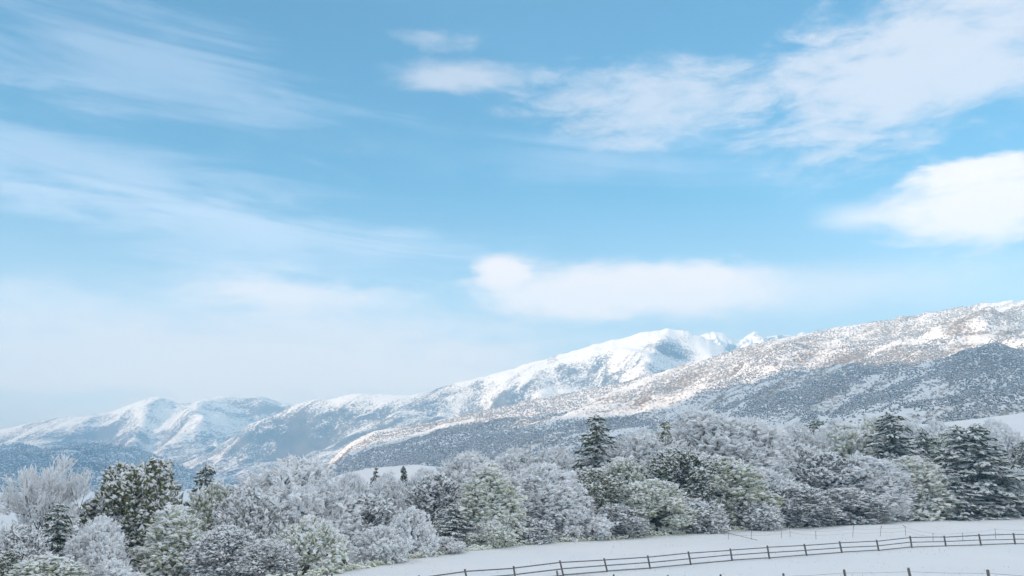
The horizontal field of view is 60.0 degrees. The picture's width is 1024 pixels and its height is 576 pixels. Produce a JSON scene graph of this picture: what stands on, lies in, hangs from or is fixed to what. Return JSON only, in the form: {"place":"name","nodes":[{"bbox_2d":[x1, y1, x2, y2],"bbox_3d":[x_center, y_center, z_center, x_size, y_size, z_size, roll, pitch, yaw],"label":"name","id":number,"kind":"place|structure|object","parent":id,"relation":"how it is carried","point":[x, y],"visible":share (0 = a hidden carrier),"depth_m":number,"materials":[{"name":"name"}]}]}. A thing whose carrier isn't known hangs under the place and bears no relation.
{"place":"outdoors","nodes":[
{"label":"outdoors","id":0,"kind":"place"},
{"bbox_2d":[0,443,204,491],"bbox_3d":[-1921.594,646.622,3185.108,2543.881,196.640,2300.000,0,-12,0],"label":"dark foothill","id":1,"kind":"structure","parent":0,"point":[26,455],"depth_m":2896.64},
{"bbox_2d":[0,441,202,491],"bbox_3d":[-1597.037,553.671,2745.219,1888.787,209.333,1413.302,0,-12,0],"label":"foothill wood","id":2,"kind":"object","parent":1,"relation":"on","point":[177,471],"visible":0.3,"depth_m":2918.63,"materials":[{"name":"grey plant"}]},
{"bbox_2d":[0,396,293,480],"bbox_3d":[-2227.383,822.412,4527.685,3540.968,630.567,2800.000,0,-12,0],"label":"mountain","id":3,"kind":"structure","parent":0,"point":[177,432],"depth_m":4805.74,"materials":[{"name":"white snow"}]},
{"bbox_2d":[331,465,441,488],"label":"snow knoll","id":4,"kind":"structure","parent":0,"point":[367,474],"depth_m":288.05,"materials":[{"name":"white snow"}]},
{"bbox_2d":[180,328,728,487],"bbox_3d":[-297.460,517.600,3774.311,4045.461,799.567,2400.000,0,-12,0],"label":"snow mountain","id":5,"kind":"structure","parent":0,"point":[329,429],"depth_m":3951.59,"materials":[{"name":"white snow"}]},
{"bbox_2d":[0,489,1023,575],"bbox_3d":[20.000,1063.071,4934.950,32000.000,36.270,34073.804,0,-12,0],"label":"ground","id":6,"kind":"structure","parent":0,"point":[975,559],"depth_m":99.97,"materials":[{"name":"white snow"}]},
{"bbox_2d":[0,547,28,575],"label":"dark shrub","id":7,"kind":"object","parent":6,"relation":"on","point":[9,560],"visible":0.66,"depth_m":65.91,"materials":[{"name":"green plant"}]},
{"bbox_2d":[0,518,58,572],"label":"frosted shrub","id":8,"kind":"object","parent":6,"relation":"on","point":[27,540],"visible":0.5,"depth_m":73.98,"materials":[{"name":"white plant"}]},
{"bbox_2d":[4,552,94,575],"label":"green shrub","id":9,"kind":"object","parent":6,"relation":"on","point":[49,564],"visible":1,"depth_m":64.05,"materials":[{"name":"green plant"}]},
{"bbox_2d":[0,453,113,548],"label":"frosted tree","id":10,"kind":"object","parent":6,"relation":"on","point":[53,487],"visible":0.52,"depth_m":92.23,"materials":[{"name":"white plant"}]},
{"bbox_2d":[42,502,75,556],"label":"dark conifer","id":11,"kind":"object","parent":6,"relation":"on","point":[57,535],"visible":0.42,"depth_m":81.96,"materials":[{"name":"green plant"}]},
{"bbox_2d":[59,512,133,572],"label":"frosted shrub","id":12,"kind":"object","parent":6,"relation":"on","point":[98,536],"visible":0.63,"depth_m":79.48,"materials":[{"name":"white plant"}]},
{"bbox_2d":[85,552,145,575],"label":"green shrub","id":13,"kind":"object","parent":6,"relation":"on","point":[116,567],"visible":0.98,"depth_m":67.21,"materials":[{"name":"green plant"}]},
{"bbox_2d":[75,455,210,571],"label":"broadleaf tree","id":14,"kind":"object","parent":6,"relation":"on","point":[133,499],"visible":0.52,"depth_m":96.32,"materials":[{"name":"green plant"}]},
{"bbox_2d":[159,459,176,504],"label":"dark conifer","id":15,"kind":"object","parent":6,"relation":"on","point":[172,462],"visible":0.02,"depth_m":117.72,"materials":[{"name":"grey plant"}]},
{"bbox_2d":[129,503,207,575],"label":"snowy tree","id":16,"kind":"object","parent":6,"relation":"on","point":[172,530],"visible":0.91,"depth_m":84.36,"materials":[{"name":"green plant"}]},
{"bbox_2d":[182,465,215,512],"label":"dark conifer","id":17,"kind":"object","parent":6,"relation":"on","point":[206,479],"visible":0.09,"depth_m":132.16,"materials":[{"name":"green plant"}]},
{"bbox_2d":[188,477,232,533],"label":"frosted tree","id":18,"kind":"object","parent":6,"relation":"on","point":[211,495],"visible":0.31,"depth_m":110.02,"materials":[{"name":"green plant"}]},
{"bbox_2d":[180,521,274,575],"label":"dark shrub","id":19,"kind":"object","parent":6,"relation":"on","point":[224,542],"visible":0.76,"depth_m":80.52,"materials":[{"name":"grey plant"}]},
{"bbox_2d":[131,551,359,574],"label":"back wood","id":20,"kind":"object","parent":6,"relation":"on","point":[304,569],"depth_m":102.32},
{"bbox_2d":[200,480,294,573],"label":"frosted tree","id":21,"kind":"object","parent":6,"relation":"on","point":[249,509],"visible":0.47,"depth_m":96.96,"materials":[{"name":"white plant"}]},
{"bbox_2d":[226,538,304,575],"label":"dark shrub","id":22,"kind":"object","parent":6,"relation":"on","point":[283,558],"visible":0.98,"depth_m":79.88,"materials":[{"name":"grey plant"}]},
{"bbox_2d":[223,453,373,575],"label":"frosted tree","id":23,"kind":"object","parent":6,"relation":"on","point":[302,485],"visible":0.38,"depth_m":110.36,"materials":[{"name":"white plant"}]},
{"bbox_2d":[266,504,350,574],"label":"white bush","id":24,"kind":"object","parent":6,"relation":"on","point":[318,542],"visible":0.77,"depth_m":84.26,"materials":[{"name":"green plant"}]},
{"bbox_2d":[332,467,370,498],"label":"snowy tree","id":25,"kind":"object","parent":6,"relation":"on","point":[352,481],"visible":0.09,"depth_m":144.84,"materials":[{"name":"white plant"}]},
{"bbox_2d":[340,489,404,564],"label":"dark thicket","id":26,"kind":"object","parent":6,"relation":"on","point":[383,513],"visible":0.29,"depth_m":113.67,"materials":[{"name":"grey plant"}]},
{"bbox_2d":[370,466,379,486],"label":"dark conifer","id":27,"kind":"object","parent":6,"relation":"on","point":[374,473],"visible":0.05,"depth_m":156.34,"materials":[{"name":"grey plant"}]},
{"bbox_2d":[346,522,415,563],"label":"white bush","id":28,"kind":"object","parent":6,"relation":"on","point":[382,542],"visible":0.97,"depth_m":94.07,"materials":[{"name":"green plant"}]},
{"bbox_2d":[368,469,408,512],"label":"snowy tree","id":29,"kind":"object","parent":6,"relation":"on","point":[384,484],"visible":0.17,"depth_m":152.07,"materials":[{"name":"white plant"}]},
{"bbox_2d":[400,465,407,489],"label":"dark conifer","id":30,"kind":"object","parent":6,"relation":"on","point":[403,476],"visible":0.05,"depth_m":161.74,"materials":[{"name":"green plant"}]},
{"bbox_2d":[388,501,443,557],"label":"white bush","id":31,"kind":"object","parent":6,"relation":"on","point":[415,526],"visible":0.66,"depth_m":101.16,"materials":[{"name":"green plant"}]},
{"bbox_2d":[405,465,436,495],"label":"snowy tree","id":32,"kind":"object","parent":6,"relation":"on","point":[419,474],"visible":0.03,"depth_m":161.74,"materials":[{"name":"white plant"}]},
{"bbox_2d":[399,468,463,534],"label":"grey tree","id":33,"kind":"object","parent":6,"relation":"on","point":[433,496],"visible":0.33,"depth_m":126.57,"materials":[{"name":"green plant"}]},
{"bbox_2d":[423,534,468,553],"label":"frosted shrub","id":34,"kind":"object","parent":6,"relation":"on","point":[452,544],"visible":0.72,"depth_m":104.43,"materials":[{"name":"white plant"}]},
{"bbox_2d":[433,504,480,546],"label":"dark conifer","id":35,"kind":"object","parent":6,"relation":"on","point":[448,526],"visible":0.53,"depth_m":116.33,"materials":[{"name":"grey plant"}]},
{"bbox_2d":[422,447,508,485],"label":"snowy tree","id":36,"kind":"object","parent":6,"relation":"on","point":[461,465],"visible":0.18,"depth_m":156.46,"materials":[{"name":"white plant"}]},
{"bbox_2d":[436,462,536,546],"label":"snowy tree","id":37,"kind":"object","parent":6,"relation":"on","point":[486,487],"visible":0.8,"depth_m":119.09,"materials":[{"name":"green plant"}]},
{"bbox_2d":[463,519,518,547],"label":"frosted shrub","id":38,"kind":"object","parent":6,"relation":"on","point":[494,532],"visible":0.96,"depth_m":113.27,"materials":[{"name":"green plant"}]},
{"bbox_2d":[492,446,540,478],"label":"snowy tree","id":39,"kind":"object","parent":6,"relation":"on","point":[513,460],"visible":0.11,"depth_m":166.43,"materials":[{"name":"white plant"}]},
{"bbox_2d":[514,516,557,544],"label":"frosted shrub","id":40,"kind":"object","parent":6,"relation":"on","point":[543,531],"visible":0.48,"depth_m":119.47,"materials":[{"name":"grey plant"}]},
{"bbox_2d":[492,461,596,538],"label":"frosted tree","id":41,"kind":"object","parent":6,"relation":"on","point":[552,492],"visible":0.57,"depth_m":128.89,"materials":[{"name":"white plant"}]},
{"bbox_2d":[536,443,581,470],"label":"snowy tree","id":42,"kind":"object","parent":6,"relation":"on","point":[562,457],"visible":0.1,"depth_m":170.22,"materials":[{"name":"white plant"}]},
{"bbox_2d":[554,504,619,541],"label":"frosted shrub","id":43,"kind":"object","parent":6,"relation":"on","point":[596,524],"visible":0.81,"depth_m":125.83,"materials":[{"name":"white plant"}]},
{"bbox_2d":[557,414,624,499],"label":"green spruce","id":44,"kind":"object","parent":6,"relation":"on","point":[596,439],"visible":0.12,"depth_m":161.90,"materials":[{"name":"green plant"}]},
{"bbox_2d":[574,466,627,532],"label":"green tree","id":45,"kind":"object","parent":6,"relation":"on","point":[601,486],"visible":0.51,"depth_m":136.38,"materials":[{"name":"green plant"}]},
{"bbox_2d":[592,454,647,502],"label":"frosted tree","id":46,"kind":"object","parent":6,"relation":"on","point":[629,468],"visible":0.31,"depth_m":150.55,"materials":[{"name":"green plant"}]},
{"bbox_2d":[590,502,653,537],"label":"dark shrub","id":47,"kind":"object","parent":6,"relation":"on","point":[631,524],"visible":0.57,"depth_m":130.91,"materials":[{"name":"grey plant"}]},
{"bbox_2d":[265,515,1018,575],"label":"edge brush","id":48,"kind":"object","parent":6,"relation":"on","point":[348,566],"visible":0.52,"depth_m":111.03,"materials":[{"name":"grey plant"}]},
{"bbox_2d":[597,425,688,483],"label":"frosted tree","id":49,"kind":"object","parent":6,"relation":"on","point":[643,444],"visible":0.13,"depth_m":160.10,"materials":[{"name":"white plant"}]},
{"bbox_2d":[606,477,699,534],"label":"frosted tree","id":50,"kind":"object","parent":6,"relation":"on","point":[653,498],"visible":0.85,"depth_m":135.75,"materials":[{"name":"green plant"}]},
{"bbox_2d":[656,419,675,449],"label":"cream conifer","id":51,"kind":"object","parent":6,"relation":"on","point":[665,431],"visible":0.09,"depth_m":163.39,"materials":[{"name":"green plant"}]},
{"bbox_2d":[641,447,720,522],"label":"green tree","id":52,"kind":"object","parent":6,"relation":"on","point":[669,464],"visible":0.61,"depth_m":146.67,"materials":[{"name":"green plant"}]},
{"bbox_2d":[651,496,730,533],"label":"dark shrub","id":53,"kind":"object","parent":6,"relation":"on","point":[708,516],"visible":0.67,"depth_m":138.30,"materials":[{"name":"grey plant"}]},
{"bbox_2d":[618,406,796,498],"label":"frosted tree","id":54,"kind":"object","parent":6,"relation":"on","point":[710,432],"visible":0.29,"depth_m":170.67,"materials":[{"name":"white plant"}]},
{"bbox_2d":[412,526,1009,575],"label":"grass tips","id":55,"kind":"object","parent":6,"relation":"on","point":[783,550],"depth_m":99.77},
{"bbox_2d":[419,533,1023,575],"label":"rail fence","id":56,"kind":"object","parent":6,"relation":"on","point":[768,552],"visible":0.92,"depth_m":93.77,"materials":[{"name":"brown wood"}]},
{"bbox_2d":[678,453,787,528],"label":"frosted tree","id":57,"kind":"object","parent":6,"relation":"on","point":[738,479],"visible":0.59,"depth_m":148.08,"materials":[{"name":"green plant"}]},
{"bbox_2d":[718,496,786,530],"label":"dark shrub","id":58,"kind":"object","parent":6,"relation":"on","point":[764,517],"visible":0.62,"depth_m":144.65,"materials":[{"name":"plant"}]},
{"bbox_2d":[727,464,814,525],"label":"frosted tree","id":59,"kind":"object","parent":6,"relation":"on","point":[775,480],"visible":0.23,"depth_m":154.17,"materials":[{"name":"white plant"}]},
{"bbox_2d":[738,416,808,481],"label":"frosted tree","id":60,"kind":"object","parent":6,"relation":"on","point":[780,448],"visible":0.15,"depth_m":172.24,"materials":[{"name":"white plant"}]},
{"bbox_2d":[556,567,1018,575],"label":"wire fence","id":61,"kind":"object","parent":6,"relation":"on","point":[909,572],"visible":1,"depth_m":50.45,"materials":[{"name":"grey wood"}]},
{"bbox_2d":[781,434,818,487],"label":"frosted tree","id":62,"kind":"object","parent":6,"relation":"on","point":[803,451],"visible":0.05,"depth_m":175.73,"materials":[{"name":"white plant"}]},
{"bbox_2d":[761,482,847,527],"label":"dark shrub","id":63,"kind":"object","parent":6,"relation":"on","point":[821,512],"visible":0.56,"depth_m":152.29,"materials":[{"name":"grey plant"}]},
{"bbox_2d":[781,419,829,450],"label":"frosted tree","id":64,"kind":"object","parent":6,"relation":"on","point":[799,431],"visible":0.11,"depth_m":211.53,"materials":[{"name":"white plant"}]},
{"bbox_2d":[805,418,824,435],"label":"blue conifer","id":65,"kind":"object","parent":6,"relation":"on","point":[814,424],"visible":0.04,"depth_m":267.58,"materials":[{"name":"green plant"}]},
{"bbox_2d":[793,449,867,507],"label":"frosted tree","id":66,"kind":"object","parent":6,"relation":"on","point":[824,462],"visible":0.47,"depth_m":169.55,"materials":[{"name":"grey plant"}]},
{"bbox_2d":[815,416,845,446],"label":"frosted tree","id":67,"kind":"object","parent":6,"relation":"on","point":[830,423],"visible":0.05,"depth_m":224.28,"materials":[{"name":"white plant"}]},
{"bbox_2d":[813,421,897,458],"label":"frosted tree","id":68,"kind":"object","parent":6,"relation":"on","point":[847,438],"visible":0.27,"depth_m":198.28,"materials":[{"name":"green plant"}]},
{"bbox_2d":[815,486,896,524],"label":"dark shrub","id":69,"kind":"object","parent":6,"relation":"on","point":[860,506],"visible":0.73,"depth_m":158.38,"materials":[{"name":"grey plant"}]},
{"bbox_2d":[803,453,928,521],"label":"frosted tree","id":70,"kind":"object","parent":6,"relation":"on","point":[885,478],"visible":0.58,"depth_m":167.17,"materials":[{"name":"white plant"}]},
{"bbox_2d":[726,525,1013,539],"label":"wire fence","id":71,"kind":"object","parent":6,"relation":"on","point":[846,533],"visible":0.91,"depth_m":123.65,"materials":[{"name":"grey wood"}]},
{"bbox_2d":[857,413,900,453],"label":"frosted tree","id":72,"kind":"object","parent":6,"relation":"on","point":[869,422],"visible":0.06,"depth_m":224.58,"materials":[{"name":"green plant"}]},
{"bbox_2d":[860,412,938,470],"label":"dark conifer","id":73,"kind":"object","parent":6,"relation":"on","point":[889,446],"visible":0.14,"depth_m":192.67,"materials":[{"name":"green plant"}]},
{"bbox_2d":[898,417,933,450],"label":"frosted tree","id":74,"kind":"object","parent":6,"relation":"on","point":[913,425],"visible":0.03,"depth_m":224.96,"materials":[{"name":"white plant"}]},
{"bbox_2d":[907,428,945,468],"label":"frosted tree","id":75,"kind":"object","parent":6,"relation":"on","point":[923,442],"visible":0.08,"depth_m":197.19,"materials":[{"name":"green plant"}]},
{"bbox_2d":[888,455,969,520],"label":"frosted tree","id":76,"kind":"object","parent":6,"relation":"on","point":[927,478],"visible":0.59,"depth_m":169.83,"materials":[{"name":"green plant"}]},
{"bbox_2d":[925,416,950,435],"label":"frosted tree","id":77,"kind":"object","parent":6,"relation":"on","point":[936,425],"visible":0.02,"depth_m":232.07,"materials":[{"name":"white plant"}]},
{"bbox_2d":[929,428,951,463],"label":"cream tree","id":78,"kind":"object","parent":6,"relation":"on","point":[939,445],"visible":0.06,"depth_m":210.20,"materials":[{"name":"grey plant"}]},
{"bbox_2d":[927,469,1013,520],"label":"conifer","id":79,"kind":"object","parent":6,"relation":"on","point":[966,513],"visible":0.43,"depth_m":170.18,"materials":[{"name":"green plant"}]},
{"bbox_2d":[938,423,1023,518],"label":"dark conifer","id":80,"kind":"object","parent":6,"relation":"on","point":[981,463],"visible":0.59,"depth_m":176.82,"materials":[{"name":"green plant"}]},
{"bbox_2d":[977,418,1009,441],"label":"frosted tree","id":81,"kind":"object","parent":6,"relation":"on","point":[994,424],"visible":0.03,"depth_m":232.56,"materials":[{"name":"white plant"}]},
{"bbox_2d":[978,425,1023,467],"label":"frosted tree","id":82,"kind":"object","parent":6,"relation":"on","point":[1008,439],"visible":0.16,"depth_m":200.00,"materials":[{"name":"white plant"}]},
{"bbox_2d":[995,467,1023,515],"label":"frosted tree","id":83,"kind":"object","parent":6,"relation":"on","point":[1019,484],"visible":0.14,"depth_m":177.04,"materials":[{"name":"grey plant"}]},
{"bbox_2d":[1010,440,1023,469],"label":"frosted tree","id":84,"kind":"object","parent":6,"relation":"on","point":[1019,456],"visible":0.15,"depth_m":192.11,"materials":[{"name":"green plant"}]},
{"bbox_2d":[0,0,1023,428],"label":"sky","id":85,"kind":"structure","parent":0,"point":[294,202],"materials":[{"name":"blue"}]},
{"bbox_2d":[327,300,1023,474],"bbox_3d":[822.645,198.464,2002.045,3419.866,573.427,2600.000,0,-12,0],"label":"wooded hill","id":86,"kind":"structure","parent":0,"point":[950,330],"depth_m":1858.97,"materials":[{"name":"white snow"}]},
{"bbox_2d":[328,301,1023,477],"bbox_3d":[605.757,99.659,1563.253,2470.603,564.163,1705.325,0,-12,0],"label":"hillside wood","id":87,"kind":"object","parent":86,"relation":"on","point":[884,397],"visible":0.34,"depth_m":1638.30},
{"bbox_2d":[700,331,808,350],"bbox_3d":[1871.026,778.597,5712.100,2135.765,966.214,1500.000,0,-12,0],"label":"rocky range","id":88,"kind":"structure","parent":0,"point":[726,342],"depth_m":5537.03,"materials":[{"name":"white snow"}]},
{"bbox_2d":[774,413,1023,438],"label":"snow slope","id":89,"kind":"structure","parent":0,"point":[1015,421],"depth_m":539.14,"materials":[{"name":"white snow"}]}
]}

